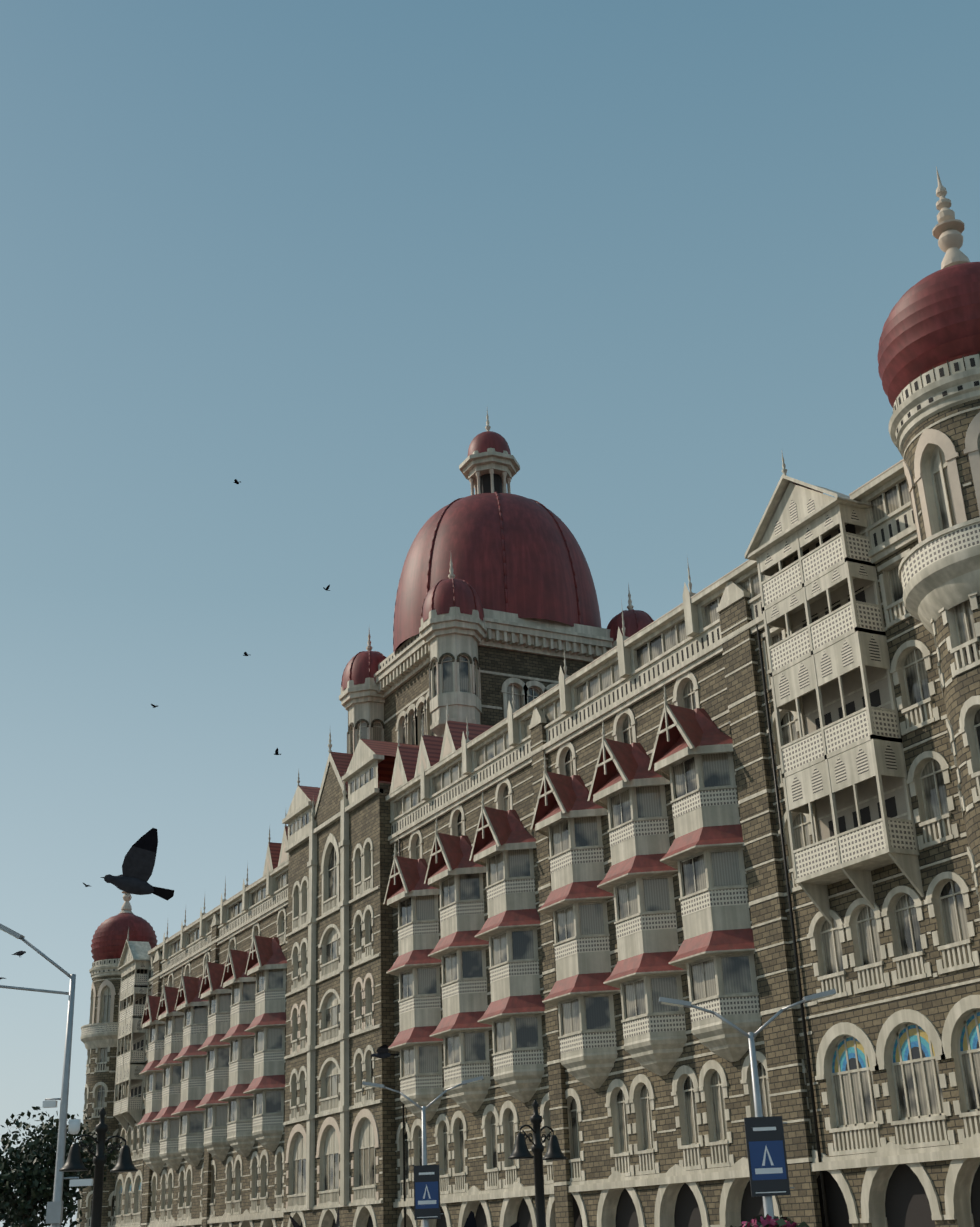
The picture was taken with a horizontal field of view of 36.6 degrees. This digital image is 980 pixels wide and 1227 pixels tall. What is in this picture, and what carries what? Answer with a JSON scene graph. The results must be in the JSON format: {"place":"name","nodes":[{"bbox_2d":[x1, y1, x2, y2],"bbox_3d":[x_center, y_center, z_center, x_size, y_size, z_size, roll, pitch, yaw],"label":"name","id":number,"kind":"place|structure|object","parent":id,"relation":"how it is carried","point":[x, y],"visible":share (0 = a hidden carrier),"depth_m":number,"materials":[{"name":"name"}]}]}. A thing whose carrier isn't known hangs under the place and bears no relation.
{"place":"outdoors","nodes":[
{"label":"outdoors","id":0,"kind":"place"},
{"bbox_2d":[11,951,25,956],"bbox_3d":[-12.351,8.946,38.945,0.565,0.175,0.150,-19,-28,34],"label":"bird","id":1,"kind":"object","parent":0,"point":[19,953],"visible":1,"depth_m":38.88},
{"bbox_2d":[100,828,173,900],"bbox_3d":[-2.623,1.918,11.205,0.509,0.480,0.518,-6,-23,8],"label":"bird","id":2,"kind":"object","parent":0,"point":[138,864],"visible":1,"depth_m":11.03},
{"bbox_2d":[113,813,469,1226],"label":"building wing","id":3,"kind":"structure","parent":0,"point":[199,1110],"depth_m":124.94,"materials":[{"name":"beige stone"}]},
{"bbox_2d":[290,1207,338,1226],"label":"pigeon","id":4,"kind":"object","parent":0,"point":[294,1223],"visible":1,"depth_m":11.93,"materials":[{"name":"black"}]},
{"bbox_2d":[282,723,419,1226],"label":"building facade section","id":5,"kind":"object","parent":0,"point":[339,1123],"depth_m":100.83,"materials":[{"name":"beige stone"}]},
{"bbox_2d":[370,1045,398,1057],"bbox_3d":[-2.056,8.465,28.593,0.528,0.220,0.532,-17,-27,31],"label":"pigeon","id":6,"kind":"object","parent":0,"point":[382,1051],"visible":1,"depth_m":28.50,"materials":[{"name":"black"}]},
{"bbox_2d":[0,0,979,1226],"label":"sky","id":7,"kind":"structure","parent":0,"point":[301,253],"materials":[{"name":"blue"}]},
{"bbox_2d":[464,1211,519,1226],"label":"archway","id":8,"kind":"object","parent":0,"point":[470,1221],"visible":1,"depth_m":11.92,"materials":[{"name":"black"}]},
{"bbox_2d":[383,453,979,1226],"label":"building wing","id":9,"kind":"structure","parent":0,"point":[733,795],"depth_m":65.30,"materials":[{"name":"beige stone"}]},
{"bbox_2d":[339,410,653,753],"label":"central dome","id":10,"kind":"structure","parent":9,"relation":"on","point":[496,591],"depth_m":114.20,"materials":[{"name":"red"}]},
{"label":"road","id":11,"kind":"structure","parent":0,"visible":0},
{"bbox_2d":[0,1145,44,1226],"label":"tree","id":12,"kind":"object","parent":11,"relation":"on","point":[6,1219],"visible":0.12,"depth_m":114.06,"materials":[{"name":"green plant"}]},
{"bbox_2d":[0,923,92,1226],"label":"street light","id":13,"kind":"object","parent":11,"relation":"on","point":[54,1213],"visible":1,"depth_m":37.87,"materials":[{"name":"metal"}]},
{"bbox_2d":[0,1106,119,1226],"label":"tree","id":14,"kind":"object","parent":11,"relation":"on","point":[33,1183],"visible":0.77,"depth_m":107.34,"materials":[{"name":"green plant"}]},
{"bbox_2d":[59,1107,137,1226],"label":"heritage lamp","id":15,"kind":"object","parent":11,"relation":"on","point":[74,1163],"visible":1,"depth_m":32.01,"materials":[{"name":"black metal"}]},
{"bbox_2d":[362,1076,483,1226],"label":"street light","id":16,"kind":"object","parent":11,"relation":"on","point":[426,1192],"visible":1,"depth_m":42.70,"materials":[{"name":"metal"}]},
{"bbox_2d":[508,1099,566,1226],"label":"heritage lamp","id":17,"kind":"object","parent":11,"relation":"on","point":[521,1151],"visible":1,"depth_m":34.38,"materials":[{"name":"black metal"}]},
{"bbox_2d":[659,989,835,1218],"bbox_3d":[5.366,10.668,29.135,3.594,6.278,0.304,-3,-23,2],"label":"street light","id":18,"kind":"object","parent":11,"relation":"on","point":[767,1161],"visible":0.98,"depth_m":29.11,"materials":[{"name":"metal"}]},
{"bbox_2d":[730,1214,816,1226],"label":"flower planter","id":19,"kind":"object","parent":11,"relation":"on","point":[766,1221],"visible":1,"depth_m":16.23,"materials":[{"name":"pink plant"}]},
{"label":"ground","id":20,"kind":"structure","parent":0,"visible":0},
{"bbox_2d":[76,891,157,1226],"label":"corner tower","id":21,"kind":"structure","parent":20,"relation":"on","point":[99,1035],"depth_m":153.62,"materials":[{"name":"stone"}]},
{"bbox_2d":[877,166,979,913],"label":"corner tower","id":22,"kind":"structure","parent":20,"relation":"on","point":[928,355],"depth_m":53.18,"materials":[{"name":"stone"}]}
]}

